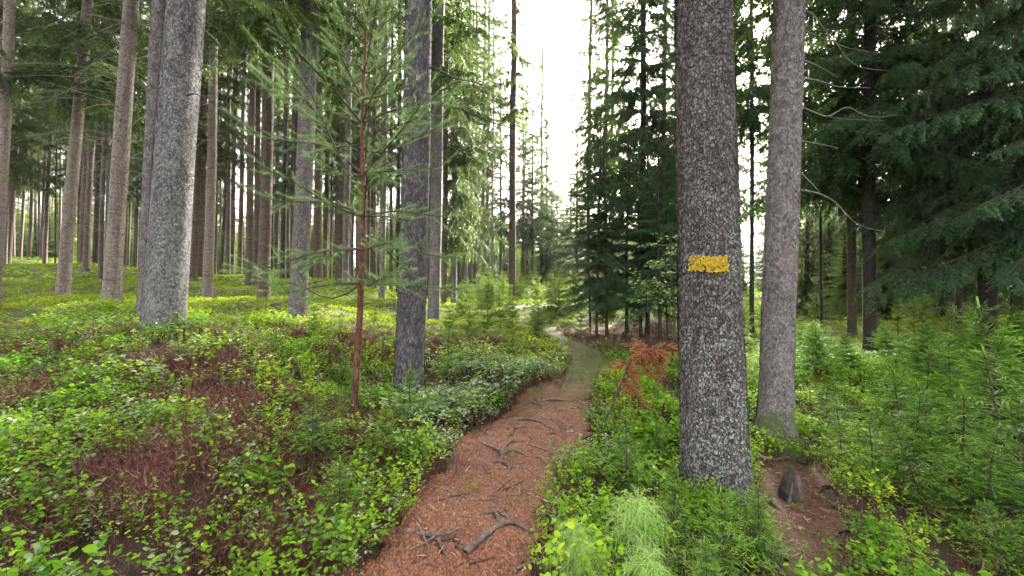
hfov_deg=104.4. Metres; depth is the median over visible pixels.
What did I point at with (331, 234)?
spruce tree
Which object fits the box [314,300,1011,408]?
grass
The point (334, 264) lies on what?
spruce tree
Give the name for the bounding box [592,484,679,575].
horsetail
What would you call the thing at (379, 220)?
spruce tree
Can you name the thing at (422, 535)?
stick
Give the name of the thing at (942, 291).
spruce
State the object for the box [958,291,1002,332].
spruce sapling
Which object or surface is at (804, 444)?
spruce sapling
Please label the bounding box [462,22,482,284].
spruce tree
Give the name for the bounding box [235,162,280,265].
distant spruce
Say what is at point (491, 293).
spruce sapling
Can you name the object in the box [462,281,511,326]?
spruce sapling
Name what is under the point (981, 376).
spruce sapling
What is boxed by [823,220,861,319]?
distant spruce
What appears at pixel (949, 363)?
spruce sapling
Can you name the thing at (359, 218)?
spruce tree
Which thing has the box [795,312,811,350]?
spruce sapling
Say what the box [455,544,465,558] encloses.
tree root
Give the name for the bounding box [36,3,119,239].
spruce tree
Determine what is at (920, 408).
spruce sapling
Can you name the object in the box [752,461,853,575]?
bare ground
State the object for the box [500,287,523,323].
spruce sapling
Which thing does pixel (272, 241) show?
spruce tree
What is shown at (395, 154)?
spruce tree
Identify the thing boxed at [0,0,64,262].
spruce tree
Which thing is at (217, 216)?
spruce tree
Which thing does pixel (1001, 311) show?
distant spruce
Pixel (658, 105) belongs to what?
spruce tree
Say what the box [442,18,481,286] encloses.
spruce tree
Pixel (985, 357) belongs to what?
spruce sapling
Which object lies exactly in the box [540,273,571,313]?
spruce sapling
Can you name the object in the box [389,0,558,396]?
spruce tree
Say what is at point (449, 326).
spruce sapling
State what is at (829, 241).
distant spruce
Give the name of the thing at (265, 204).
spruce tree
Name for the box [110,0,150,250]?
spruce tree
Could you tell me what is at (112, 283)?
spruce tree
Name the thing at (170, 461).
dry heather
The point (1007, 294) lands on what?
spruce
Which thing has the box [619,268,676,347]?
broadleaf sapling
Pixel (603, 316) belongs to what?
spruce sapling
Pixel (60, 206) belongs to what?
spruce tree
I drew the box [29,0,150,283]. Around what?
spruce tree
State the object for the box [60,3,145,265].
spruce tree
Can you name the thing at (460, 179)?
spruce tree
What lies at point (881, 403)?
spruce sapling
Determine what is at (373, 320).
spruce sapling
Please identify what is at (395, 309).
spruce sapling
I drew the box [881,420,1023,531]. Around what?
spruce sapling
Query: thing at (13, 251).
spruce tree
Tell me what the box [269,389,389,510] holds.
spruce sapling
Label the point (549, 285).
spruce sapling
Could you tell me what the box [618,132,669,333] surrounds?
young spruce
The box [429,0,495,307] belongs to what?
spruce tree
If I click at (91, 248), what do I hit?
distant spruce
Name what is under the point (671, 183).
young spruce
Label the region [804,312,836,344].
spruce sapling
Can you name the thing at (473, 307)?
spruce sapling
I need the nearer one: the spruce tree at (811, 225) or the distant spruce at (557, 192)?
the spruce tree at (811, 225)
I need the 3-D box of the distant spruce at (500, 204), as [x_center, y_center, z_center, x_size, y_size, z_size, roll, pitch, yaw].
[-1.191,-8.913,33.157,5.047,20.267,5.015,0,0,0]
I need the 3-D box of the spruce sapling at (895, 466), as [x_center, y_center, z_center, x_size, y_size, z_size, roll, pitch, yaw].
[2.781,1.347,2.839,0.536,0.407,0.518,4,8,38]
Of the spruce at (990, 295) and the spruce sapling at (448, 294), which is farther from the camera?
the spruce sapling at (448, 294)
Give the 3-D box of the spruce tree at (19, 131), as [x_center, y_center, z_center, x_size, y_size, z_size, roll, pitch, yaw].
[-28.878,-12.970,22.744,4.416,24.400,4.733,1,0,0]
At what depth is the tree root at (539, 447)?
3.60 m
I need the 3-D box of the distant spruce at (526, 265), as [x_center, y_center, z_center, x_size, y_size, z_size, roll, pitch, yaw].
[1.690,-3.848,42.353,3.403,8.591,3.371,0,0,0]
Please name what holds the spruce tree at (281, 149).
on the ground at (136, 548)
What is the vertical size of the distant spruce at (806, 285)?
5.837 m
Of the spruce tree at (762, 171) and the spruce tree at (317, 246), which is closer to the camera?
the spruce tree at (317, 246)
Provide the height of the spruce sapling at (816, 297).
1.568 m
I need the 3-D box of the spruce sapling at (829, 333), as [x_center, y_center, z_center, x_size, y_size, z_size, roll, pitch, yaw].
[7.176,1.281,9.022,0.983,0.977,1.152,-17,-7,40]
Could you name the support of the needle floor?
on the ground at (136, 548)
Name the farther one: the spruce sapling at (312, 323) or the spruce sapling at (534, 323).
the spruce sapling at (534, 323)
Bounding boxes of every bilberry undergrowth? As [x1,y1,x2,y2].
[0,256,1023,575]
[0,299,717,575]
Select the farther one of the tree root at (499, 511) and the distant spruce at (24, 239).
the distant spruce at (24, 239)
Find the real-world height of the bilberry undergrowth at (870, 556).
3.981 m
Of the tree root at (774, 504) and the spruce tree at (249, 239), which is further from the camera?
the spruce tree at (249, 239)
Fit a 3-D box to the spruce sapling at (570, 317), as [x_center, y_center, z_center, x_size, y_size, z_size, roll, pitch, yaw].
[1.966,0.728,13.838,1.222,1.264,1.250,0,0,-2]
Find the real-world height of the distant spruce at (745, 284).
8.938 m
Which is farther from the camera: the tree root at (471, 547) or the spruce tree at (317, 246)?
the spruce tree at (317, 246)
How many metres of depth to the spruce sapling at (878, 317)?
12.64 m
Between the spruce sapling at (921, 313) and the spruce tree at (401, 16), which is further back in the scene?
the spruce tree at (401, 16)
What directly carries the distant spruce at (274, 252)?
on the ground at (136, 548)
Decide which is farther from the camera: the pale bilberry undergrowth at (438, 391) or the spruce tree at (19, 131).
the spruce tree at (19, 131)
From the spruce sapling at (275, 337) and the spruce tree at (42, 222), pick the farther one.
the spruce tree at (42, 222)
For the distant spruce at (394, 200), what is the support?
on the ground at (136, 548)
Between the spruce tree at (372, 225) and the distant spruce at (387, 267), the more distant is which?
the distant spruce at (387, 267)
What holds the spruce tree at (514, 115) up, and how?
on the ground at (136, 548)
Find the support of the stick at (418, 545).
on the tree root at (430, 534)
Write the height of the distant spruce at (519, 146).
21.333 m
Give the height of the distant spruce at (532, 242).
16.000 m
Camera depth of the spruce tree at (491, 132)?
27.95 m
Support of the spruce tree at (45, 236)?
on the ground at (136, 548)
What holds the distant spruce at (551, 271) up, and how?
on the ground at (136, 548)
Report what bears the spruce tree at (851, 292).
on the ground at (136, 548)
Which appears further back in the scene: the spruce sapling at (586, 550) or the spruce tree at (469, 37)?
the spruce tree at (469, 37)
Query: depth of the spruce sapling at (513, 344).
7.80 m
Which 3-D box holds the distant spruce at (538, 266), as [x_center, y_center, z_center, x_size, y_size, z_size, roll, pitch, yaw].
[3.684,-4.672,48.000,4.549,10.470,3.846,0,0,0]
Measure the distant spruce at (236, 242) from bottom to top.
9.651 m
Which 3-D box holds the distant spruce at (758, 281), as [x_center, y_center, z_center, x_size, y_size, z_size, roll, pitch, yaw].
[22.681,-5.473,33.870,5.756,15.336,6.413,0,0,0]
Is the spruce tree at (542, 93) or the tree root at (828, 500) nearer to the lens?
the tree root at (828, 500)
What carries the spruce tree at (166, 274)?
on the ground at (136, 548)
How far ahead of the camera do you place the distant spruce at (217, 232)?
43.91 m
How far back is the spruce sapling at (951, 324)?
10.98 m
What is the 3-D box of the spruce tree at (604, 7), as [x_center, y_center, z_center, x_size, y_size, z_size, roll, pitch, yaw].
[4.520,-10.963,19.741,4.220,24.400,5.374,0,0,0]
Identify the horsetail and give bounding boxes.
[540,515,601,575]
[557,536,615,575]
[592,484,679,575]
[610,545,675,575]
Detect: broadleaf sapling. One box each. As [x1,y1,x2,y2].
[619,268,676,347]
[638,219,676,360]
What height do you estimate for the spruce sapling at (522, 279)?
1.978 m
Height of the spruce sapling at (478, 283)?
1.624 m
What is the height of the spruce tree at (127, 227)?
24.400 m
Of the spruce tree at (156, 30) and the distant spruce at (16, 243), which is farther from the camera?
the distant spruce at (16, 243)
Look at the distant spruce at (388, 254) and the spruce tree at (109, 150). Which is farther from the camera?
the distant spruce at (388, 254)
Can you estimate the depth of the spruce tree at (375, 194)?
26.61 m
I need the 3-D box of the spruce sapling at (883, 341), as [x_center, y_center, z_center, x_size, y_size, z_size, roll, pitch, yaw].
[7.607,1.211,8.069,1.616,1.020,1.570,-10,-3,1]
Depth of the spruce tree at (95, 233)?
22.94 m
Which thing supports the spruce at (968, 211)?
on the ground at (136, 548)
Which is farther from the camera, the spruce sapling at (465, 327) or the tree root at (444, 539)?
the spruce sapling at (465, 327)
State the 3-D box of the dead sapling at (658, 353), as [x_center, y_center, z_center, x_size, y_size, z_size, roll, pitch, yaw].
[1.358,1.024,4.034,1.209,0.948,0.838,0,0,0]
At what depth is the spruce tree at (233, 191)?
26.90 m
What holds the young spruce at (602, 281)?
on the ground at (136, 548)
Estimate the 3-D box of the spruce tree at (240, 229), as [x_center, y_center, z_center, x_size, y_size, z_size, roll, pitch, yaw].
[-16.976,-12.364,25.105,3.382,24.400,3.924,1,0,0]
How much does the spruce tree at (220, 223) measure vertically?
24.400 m
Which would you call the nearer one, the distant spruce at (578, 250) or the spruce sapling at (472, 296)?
the spruce sapling at (472, 296)
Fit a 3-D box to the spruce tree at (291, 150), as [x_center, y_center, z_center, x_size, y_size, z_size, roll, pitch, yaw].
[-14.539,-12.186,26.106,5.074,24.400,4.256,1,0,0]
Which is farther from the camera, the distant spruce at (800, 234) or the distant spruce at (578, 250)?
the distant spruce at (578, 250)
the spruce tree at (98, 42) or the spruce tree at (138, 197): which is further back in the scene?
the spruce tree at (138, 197)
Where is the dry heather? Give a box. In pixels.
[0,285,1022,575]
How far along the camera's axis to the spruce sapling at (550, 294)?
16.02 m
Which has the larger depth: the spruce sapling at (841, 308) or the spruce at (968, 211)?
the spruce sapling at (841, 308)
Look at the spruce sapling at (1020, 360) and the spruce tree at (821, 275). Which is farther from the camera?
the spruce tree at (821, 275)
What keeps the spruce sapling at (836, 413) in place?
on the ground at (136, 548)
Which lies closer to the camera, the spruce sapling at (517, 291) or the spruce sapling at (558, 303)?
the spruce sapling at (558, 303)
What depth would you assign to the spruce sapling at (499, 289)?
15.10 m
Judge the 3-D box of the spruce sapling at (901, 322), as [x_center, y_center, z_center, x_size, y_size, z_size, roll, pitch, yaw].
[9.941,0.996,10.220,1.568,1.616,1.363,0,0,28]
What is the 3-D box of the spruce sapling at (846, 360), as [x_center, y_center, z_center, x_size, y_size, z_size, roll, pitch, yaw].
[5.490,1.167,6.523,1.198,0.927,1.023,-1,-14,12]
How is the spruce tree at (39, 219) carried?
on the ground at (136, 548)
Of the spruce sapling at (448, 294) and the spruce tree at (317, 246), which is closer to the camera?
the spruce tree at (317, 246)
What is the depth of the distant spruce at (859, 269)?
24.78 m
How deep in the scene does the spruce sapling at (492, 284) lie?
18.65 m
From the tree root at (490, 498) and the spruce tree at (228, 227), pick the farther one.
the spruce tree at (228, 227)
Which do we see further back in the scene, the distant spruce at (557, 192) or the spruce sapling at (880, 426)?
the distant spruce at (557, 192)
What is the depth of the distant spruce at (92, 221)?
52.78 m
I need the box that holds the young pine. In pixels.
[214,0,483,435]
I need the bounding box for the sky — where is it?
[0,0,1011,284]
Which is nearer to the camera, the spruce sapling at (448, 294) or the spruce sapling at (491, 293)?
the spruce sapling at (491, 293)
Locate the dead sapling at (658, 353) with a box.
[595,338,678,450]
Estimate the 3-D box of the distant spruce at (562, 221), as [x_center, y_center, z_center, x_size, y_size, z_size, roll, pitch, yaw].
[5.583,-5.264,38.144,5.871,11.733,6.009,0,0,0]
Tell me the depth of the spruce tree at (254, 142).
32.29 m
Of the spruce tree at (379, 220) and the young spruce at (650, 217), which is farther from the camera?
the spruce tree at (379, 220)
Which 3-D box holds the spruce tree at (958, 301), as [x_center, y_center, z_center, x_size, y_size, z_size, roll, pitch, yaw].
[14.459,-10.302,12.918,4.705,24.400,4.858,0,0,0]
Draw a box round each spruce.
[15,203,36,257]
[16,191,37,237]
[16,212,31,258]
[20,189,37,257]
[31,199,76,258]
[37,171,92,259]
[50,202,76,261]
[90,239,92,262]
[91,196,104,258]
[103,206,138,267]
[217,214,218,265]
[217,218,244,275]
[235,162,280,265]
[235,216,237,266]
[235,223,245,277]
[270,223,280,276]
[273,210,280,259]
[309,214,334,282]
[309,222,332,275]
[322,177,355,279]
[332,227,333,272]
[364,188,395,268]
[364,219,388,279]
[376,234,388,281]
[386,232,395,278]
[386,253,395,277]
[393,187,395,225]
[457,237,473,281]
[472,95,508,281]
[477,59,527,279]
[494,208,518,282]
[498,113,561,282]
[503,69,545,284]
[508,240,520,271]
[516,243,538,283]
[516,249,528,272]
[526,108,567,283]
[534,151,573,277]
[534,243,545,282]
[538,213,562,283]
[544,171,591,283]
[546,139,630,331]
[553,133,595,284]
[562,120,645,336]
[568,124,644,336]
[587,119,652,332]
[602,125,677,337]
[614,115,677,341]
[614,231,631,280]
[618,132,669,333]
[626,122,677,338]
[741,226,760,291]
[742,226,764,280]
[742,228,754,274]
[743,214,801,291]
[754,236,760,284]
[757,213,818,300]
[796,213,842,321]
[799,212,839,279]
[801,207,861,308]
[814,212,857,278]
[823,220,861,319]
[833,0,1023,348]
[834,217,883,305]
[856,0,1023,316]
[856,17,1007,320]
[857,213,921,321]
[878,239,938,304]
[888,1,1023,322]
[899,265,970,319]
[952,264,1009,317]
[960,71,1023,306]
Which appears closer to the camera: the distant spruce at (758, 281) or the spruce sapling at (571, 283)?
the spruce sapling at (571, 283)
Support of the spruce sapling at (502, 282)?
on the ground at (136, 548)
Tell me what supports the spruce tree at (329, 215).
on the ground at (136, 548)
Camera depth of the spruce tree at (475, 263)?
30.92 m
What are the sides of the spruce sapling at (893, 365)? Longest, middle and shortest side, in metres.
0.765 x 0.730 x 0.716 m
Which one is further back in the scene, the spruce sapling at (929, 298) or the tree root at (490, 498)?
the spruce sapling at (929, 298)
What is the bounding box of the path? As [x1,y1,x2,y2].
[308,324,613,575]
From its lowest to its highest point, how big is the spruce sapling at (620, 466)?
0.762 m
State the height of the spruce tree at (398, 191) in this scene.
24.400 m
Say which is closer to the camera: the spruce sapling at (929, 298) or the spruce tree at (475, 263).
the spruce sapling at (929, 298)
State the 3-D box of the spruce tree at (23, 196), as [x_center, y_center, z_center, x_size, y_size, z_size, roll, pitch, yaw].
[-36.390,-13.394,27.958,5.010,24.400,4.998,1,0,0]
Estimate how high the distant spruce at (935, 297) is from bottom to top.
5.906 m
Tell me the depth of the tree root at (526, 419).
4.42 m
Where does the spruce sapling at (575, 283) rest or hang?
on the ground at (136, 548)
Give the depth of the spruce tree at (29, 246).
29.95 m
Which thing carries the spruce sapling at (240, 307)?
on the ground at (136, 548)
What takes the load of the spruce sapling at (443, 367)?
on the ground at (136, 548)
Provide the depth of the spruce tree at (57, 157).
35.51 m
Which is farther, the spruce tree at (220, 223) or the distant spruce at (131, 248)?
the spruce tree at (220, 223)
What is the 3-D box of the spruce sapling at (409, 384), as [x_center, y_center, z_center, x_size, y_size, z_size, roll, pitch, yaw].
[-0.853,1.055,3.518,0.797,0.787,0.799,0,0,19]
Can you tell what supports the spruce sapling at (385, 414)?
on the ground at (136, 548)
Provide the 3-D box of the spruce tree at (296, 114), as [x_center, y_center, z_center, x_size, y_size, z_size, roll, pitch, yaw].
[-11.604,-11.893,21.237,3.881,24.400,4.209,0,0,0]
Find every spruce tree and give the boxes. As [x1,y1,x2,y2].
[0,0,39,239]
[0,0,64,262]
[0,0,64,263]
[0,0,106,310]
[0,0,150,300]
[0,0,246,308]
[0,21,42,212]
[1,0,43,267]
[12,21,43,257]
[13,3,60,259]
[13,3,68,259]
[14,0,93,263]
[17,0,61,259]
[18,16,63,256]
[19,0,295,317]
[24,2,75,267]
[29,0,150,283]
[30,89,58,258]
[33,0,145,271]
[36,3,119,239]
[36,65,70,173]
[37,61,68,257]
[45,0,100,266]
[49,8,91,258]
[52,8,148,267]
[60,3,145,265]
[94,10,149,269]
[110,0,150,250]
[111,15,149,268]
[117,6,150,268]
[128,49,144,266]
[128,105,140,262]
[130,0,404,324]
[130,3,261,280]
[130,4,206,189]
[130,92,140,256]
[138,0,220,342]
[138,0,274,301]
[197,6,242,279]
[201,0,350,301]
[203,55,224,251]
[204,4,254,273]
[204,59,293,289]
[205,22,245,277]
[206,1,292,289]
[206,96,238,222]
[216,6,249,277]
[216,53,261,273]
[218,74,238,255]
[219,59,254,273]
[223,35,248,278]
[235,30,333,277]
[245,88,260,196]
[253,49,292,276]
[260,31,299,241]
[260,46,292,277]
[272,37,293,280]
[273,4,335,243]
[273,39,312,246]
[273,80,313,279]
[279,17,343,281]
[291,18,360,279]
[312,7,387,282]
[312,51,335,281]
[313,0,371,282]
[313,0,379,278]
[315,1,379,293]
[322,3,371,224]
[322,101,334,274]
[329,98,336,276]
[329,108,355,281]
[333,11,367,282]
[333,44,379,263]
[335,0,402,301]
[350,14,396,286]
[351,2,402,292]
[351,5,403,257]
[351,6,389,237]
[354,5,396,287]
[355,0,403,293]
[358,1,404,294]
[364,1,403,291]
[364,170,377,281]
[373,0,507,323]
[376,107,395,212]
[377,58,397,273]
[388,2,431,203]
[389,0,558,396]
[392,52,451,296]
[428,0,508,304]
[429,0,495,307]
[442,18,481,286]
[457,7,493,283]
[460,0,497,283]
[462,4,506,282]
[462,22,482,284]
[469,0,524,282]
[475,3,506,282]
[477,0,556,301]
[516,59,536,279]
[520,35,567,283]
[558,0,619,297]
[562,0,639,243]
[567,0,676,316]
[591,5,636,291]
[617,0,676,302]
[631,0,745,244]
[662,0,868,336]
[674,0,757,520]
[733,0,915,461]
[736,0,1023,353]
[736,3,766,238]
[739,0,970,341]
[742,33,823,235]
[762,4,836,293]
[802,49,838,327]
[827,7,974,308]
[877,0,1023,332]
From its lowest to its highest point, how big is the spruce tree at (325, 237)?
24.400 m
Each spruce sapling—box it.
[233,300,244,312]
[268,330,295,366]
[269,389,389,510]
[286,455,392,545]
[301,306,329,343]
[323,368,378,429]
[329,346,352,386]
[346,401,423,477]
[366,307,382,328]
[384,364,457,446]
[389,302,396,321]
[426,328,466,381]
[436,305,460,340]
[440,269,460,295]
[445,275,488,318]
[450,381,466,419]
[451,290,476,319]
[454,311,484,354]
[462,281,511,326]
[465,287,479,308]
[466,286,493,319]
[468,270,488,301]
[474,273,492,299]
[478,267,500,300]
[486,286,496,304]
[488,285,506,311]
[489,293,513,328]
[490,272,517,305]
[493,270,508,298]
[497,293,529,332]
[499,326,525,359]
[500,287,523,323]
[504,266,530,303]
[516,270,534,299]
[516,276,530,298]
[522,270,542,300]
[524,306,544,328]
[524,307,547,337]
[525,271,547,303]
[525,304,553,339]
[528,314,544,342]
[540,261,568,304]
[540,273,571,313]
[541,273,551,298]
[544,290,560,312]
[546,283,571,318]
[552,295,580,326]
[552,533,611,575]
[560,268,587,306]
[562,272,585,310]
[570,309,594,332]
[573,406,672,525]
[591,292,619,318]
[603,281,637,320]
[615,454,715,575]
[635,412,678,478]
[652,485,771,575]
[662,290,676,321]
[674,536,727,575]
[703,482,831,575]
[743,292,758,328]
[743,298,760,348]
[744,295,760,322]
[746,295,761,335]
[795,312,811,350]
[795,320,856,365]
[795,325,865,389]
[796,287,832,326]
[797,413,848,460]
[803,383,861,430]
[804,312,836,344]
[809,420,876,467]
[812,375,862,430]
[813,331,885,380]
[813,396,880,447]
[816,323,856,353]
[821,296,1023,445]
[828,417,940,489]
[832,302,846,321]
[844,412,1016,537]
[848,410,892,449]
[850,369,975,457]
[852,390,951,481]
[852,448,950,509]
[854,346,994,426]
[860,298,919,350]
[860,385,1022,505]
[861,352,913,404]
[863,345,1023,500]
[864,323,915,361]
[877,311,890,336]
[878,381,975,467]
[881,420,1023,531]
[884,320,974,378]
[894,297,936,345]
[896,286,946,332]
[901,447,1022,528]
[906,291,940,322]
[908,333,1017,413]
[912,402,1023,570]
[924,358,970,385]
[926,365,1021,442]
[927,300,968,340]
[927,350,1023,425]
[931,324,1023,403]
[934,319,996,358]
[935,324,1022,373]
[942,337,1023,472]
[952,498,1023,575]
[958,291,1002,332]
[980,304,1023,358]
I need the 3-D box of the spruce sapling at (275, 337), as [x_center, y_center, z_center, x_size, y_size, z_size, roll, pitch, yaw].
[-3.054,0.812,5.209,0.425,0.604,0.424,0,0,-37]
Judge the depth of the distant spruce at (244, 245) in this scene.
40.41 m
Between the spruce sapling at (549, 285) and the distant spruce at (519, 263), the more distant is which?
the distant spruce at (519, 263)
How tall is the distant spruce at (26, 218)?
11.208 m
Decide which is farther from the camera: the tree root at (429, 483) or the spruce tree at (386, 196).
the spruce tree at (386, 196)
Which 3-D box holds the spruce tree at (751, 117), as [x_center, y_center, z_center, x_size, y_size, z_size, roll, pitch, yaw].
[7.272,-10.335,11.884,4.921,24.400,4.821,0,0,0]
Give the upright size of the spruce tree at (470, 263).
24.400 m
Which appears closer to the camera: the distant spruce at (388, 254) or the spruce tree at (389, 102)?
the spruce tree at (389, 102)
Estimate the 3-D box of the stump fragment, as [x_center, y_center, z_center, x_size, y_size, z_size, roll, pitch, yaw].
[2.063,1.502,2.947,0.143,0.315,0.232,0,0,0]
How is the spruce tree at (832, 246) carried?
on the ground at (136, 548)
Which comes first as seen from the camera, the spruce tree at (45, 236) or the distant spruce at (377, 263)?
the spruce tree at (45, 236)
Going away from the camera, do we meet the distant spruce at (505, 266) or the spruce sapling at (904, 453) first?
the spruce sapling at (904, 453)
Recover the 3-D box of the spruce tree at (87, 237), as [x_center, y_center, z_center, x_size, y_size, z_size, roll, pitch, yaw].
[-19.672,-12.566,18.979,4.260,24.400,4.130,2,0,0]
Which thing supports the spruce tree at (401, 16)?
on the ground at (136, 548)
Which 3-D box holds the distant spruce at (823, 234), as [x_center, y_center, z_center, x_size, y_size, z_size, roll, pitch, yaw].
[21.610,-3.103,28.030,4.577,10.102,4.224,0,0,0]
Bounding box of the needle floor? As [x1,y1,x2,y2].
[556,319,677,355]
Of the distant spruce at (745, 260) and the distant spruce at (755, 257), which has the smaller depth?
the distant spruce at (755, 257)
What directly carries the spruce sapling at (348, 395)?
on the ground at (136, 548)
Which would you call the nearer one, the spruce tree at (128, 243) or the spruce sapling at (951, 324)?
the spruce sapling at (951, 324)
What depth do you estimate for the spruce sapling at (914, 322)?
10.77 m
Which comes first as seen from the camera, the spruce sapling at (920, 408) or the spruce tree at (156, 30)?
the spruce sapling at (920, 408)
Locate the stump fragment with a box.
[778,466,803,502]
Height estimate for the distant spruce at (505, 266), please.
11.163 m
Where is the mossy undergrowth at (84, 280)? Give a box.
[0,256,1012,382]
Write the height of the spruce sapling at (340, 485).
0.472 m
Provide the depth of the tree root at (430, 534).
2.29 m
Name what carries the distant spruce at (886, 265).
on the ground at (136, 548)
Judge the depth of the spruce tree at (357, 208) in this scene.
26.92 m
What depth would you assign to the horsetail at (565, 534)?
1.92 m
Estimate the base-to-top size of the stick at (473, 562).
0.019 m
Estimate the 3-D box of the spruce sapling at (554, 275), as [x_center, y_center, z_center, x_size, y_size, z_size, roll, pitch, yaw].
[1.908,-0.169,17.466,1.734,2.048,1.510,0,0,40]
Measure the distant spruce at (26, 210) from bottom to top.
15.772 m
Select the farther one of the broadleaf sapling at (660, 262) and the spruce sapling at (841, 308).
the spruce sapling at (841, 308)
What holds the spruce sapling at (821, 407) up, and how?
on the ground at (136, 548)
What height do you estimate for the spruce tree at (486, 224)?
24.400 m
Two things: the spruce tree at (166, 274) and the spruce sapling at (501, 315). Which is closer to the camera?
the spruce tree at (166, 274)
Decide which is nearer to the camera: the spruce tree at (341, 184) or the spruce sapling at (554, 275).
the spruce sapling at (554, 275)
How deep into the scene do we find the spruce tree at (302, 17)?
7.86 m
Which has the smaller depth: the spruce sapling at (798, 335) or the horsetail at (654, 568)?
the horsetail at (654, 568)
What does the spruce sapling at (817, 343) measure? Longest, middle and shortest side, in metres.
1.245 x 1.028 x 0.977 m
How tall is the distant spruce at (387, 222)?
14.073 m
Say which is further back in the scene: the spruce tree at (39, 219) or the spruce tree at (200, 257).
the spruce tree at (39, 219)
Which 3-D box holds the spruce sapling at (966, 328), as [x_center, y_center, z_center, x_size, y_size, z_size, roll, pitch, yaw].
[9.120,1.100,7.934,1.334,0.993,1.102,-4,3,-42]
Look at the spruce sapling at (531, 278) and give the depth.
22.22 m
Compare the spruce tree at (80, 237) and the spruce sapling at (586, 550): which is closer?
the spruce sapling at (586, 550)
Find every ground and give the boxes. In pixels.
[0,260,1023,575]
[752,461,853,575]
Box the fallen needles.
[385,371,847,575]
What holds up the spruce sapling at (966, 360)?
on the ground at (136, 548)
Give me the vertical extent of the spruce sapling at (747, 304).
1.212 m
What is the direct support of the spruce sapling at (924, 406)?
on the ground at (136, 548)
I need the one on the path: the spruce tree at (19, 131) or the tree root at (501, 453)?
the tree root at (501, 453)
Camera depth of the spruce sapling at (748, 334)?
9.63 m
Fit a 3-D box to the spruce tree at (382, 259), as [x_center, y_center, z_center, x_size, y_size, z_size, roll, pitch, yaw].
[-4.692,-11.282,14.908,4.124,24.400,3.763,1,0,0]
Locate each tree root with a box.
[397,522,458,561]
[427,482,469,498]
[433,536,456,540]
[454,557,471,567]
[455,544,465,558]
[462,511,531,553]
[466,493,536,500]
[478,440,526,477]
[484,509,508,519]
[504,417,554,429]
[528,444,551,453]
[532,398,565,403]
[537,419,567,430]
[755,453,789,460]
[756,491,783,511]
[803,485,853,513]
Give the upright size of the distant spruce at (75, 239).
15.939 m
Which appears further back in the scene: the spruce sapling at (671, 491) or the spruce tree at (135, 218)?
the spruce tree at (135, 218)
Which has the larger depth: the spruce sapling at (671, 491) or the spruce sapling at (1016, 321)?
the spruce sapling at (1016, 321)
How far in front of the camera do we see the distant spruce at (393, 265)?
36.31 m
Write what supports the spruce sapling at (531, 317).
on the ground at (136, 548)
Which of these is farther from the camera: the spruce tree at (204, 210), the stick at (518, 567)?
the spruce tree at (204, 210)
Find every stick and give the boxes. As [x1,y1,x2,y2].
[410,525,444,550]
[416,521,429,551]
[434,493,468,501]
[452,492,464,515]
[469,556,496,564]
[516,559,541,569]
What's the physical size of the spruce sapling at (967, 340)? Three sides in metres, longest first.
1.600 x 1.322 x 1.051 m
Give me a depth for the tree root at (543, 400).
5.11 m
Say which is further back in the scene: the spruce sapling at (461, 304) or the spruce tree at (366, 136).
the spruce tree at (366, 136)
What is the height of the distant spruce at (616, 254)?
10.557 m
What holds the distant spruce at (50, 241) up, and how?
on the ground at (136, 548)
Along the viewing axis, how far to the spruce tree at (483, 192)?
30.89 m
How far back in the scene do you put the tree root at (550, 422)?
4.33 m
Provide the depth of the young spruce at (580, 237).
12.35 m
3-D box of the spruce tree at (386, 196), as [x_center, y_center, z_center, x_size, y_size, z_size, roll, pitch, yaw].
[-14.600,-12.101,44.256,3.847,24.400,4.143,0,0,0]
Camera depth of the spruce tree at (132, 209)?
45.05 m
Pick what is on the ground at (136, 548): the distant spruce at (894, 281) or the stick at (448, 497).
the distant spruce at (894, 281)
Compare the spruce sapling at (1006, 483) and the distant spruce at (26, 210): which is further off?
the distant spruce at (26, 210)
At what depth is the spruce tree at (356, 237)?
28.95 m
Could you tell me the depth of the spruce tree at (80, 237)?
21.90 m
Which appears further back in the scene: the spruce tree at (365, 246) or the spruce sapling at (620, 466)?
the spruce tree at (365, 246)
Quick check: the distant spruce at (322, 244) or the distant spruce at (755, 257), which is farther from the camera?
the distant spruce at (755, 257)
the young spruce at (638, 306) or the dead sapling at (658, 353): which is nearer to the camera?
the dead sapling at (658, 353)
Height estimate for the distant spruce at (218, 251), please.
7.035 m
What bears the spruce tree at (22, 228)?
on the ground at (136, 548)
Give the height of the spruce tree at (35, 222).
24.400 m
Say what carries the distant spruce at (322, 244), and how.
on the ground at (136, 548)
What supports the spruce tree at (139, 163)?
on the ground at (136, 548)
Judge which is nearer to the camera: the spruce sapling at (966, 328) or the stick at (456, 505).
the stick at (456, 505)
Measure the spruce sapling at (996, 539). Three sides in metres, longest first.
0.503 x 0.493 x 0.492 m
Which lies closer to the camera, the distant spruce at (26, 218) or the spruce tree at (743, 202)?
the spruce tree at (743, 202)
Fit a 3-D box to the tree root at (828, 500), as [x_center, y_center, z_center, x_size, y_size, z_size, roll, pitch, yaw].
[2.293,1.554,2.990,0.052,0.086,0.669,0,0,0]
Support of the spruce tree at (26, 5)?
on the ground at (136, 548)
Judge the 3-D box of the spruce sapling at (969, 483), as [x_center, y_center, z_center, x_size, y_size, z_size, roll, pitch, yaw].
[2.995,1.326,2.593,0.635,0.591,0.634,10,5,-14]
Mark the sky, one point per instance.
(555, 17)
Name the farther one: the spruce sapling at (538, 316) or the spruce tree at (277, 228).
the spruce tree at (277, 228)
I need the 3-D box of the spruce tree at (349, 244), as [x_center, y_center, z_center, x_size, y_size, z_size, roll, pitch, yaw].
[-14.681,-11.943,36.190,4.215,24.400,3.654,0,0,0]
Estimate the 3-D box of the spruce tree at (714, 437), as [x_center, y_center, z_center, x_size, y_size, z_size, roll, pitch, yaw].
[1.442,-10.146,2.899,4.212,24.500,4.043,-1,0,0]
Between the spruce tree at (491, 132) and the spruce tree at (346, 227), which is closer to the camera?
the spruce tree at (346, 227)

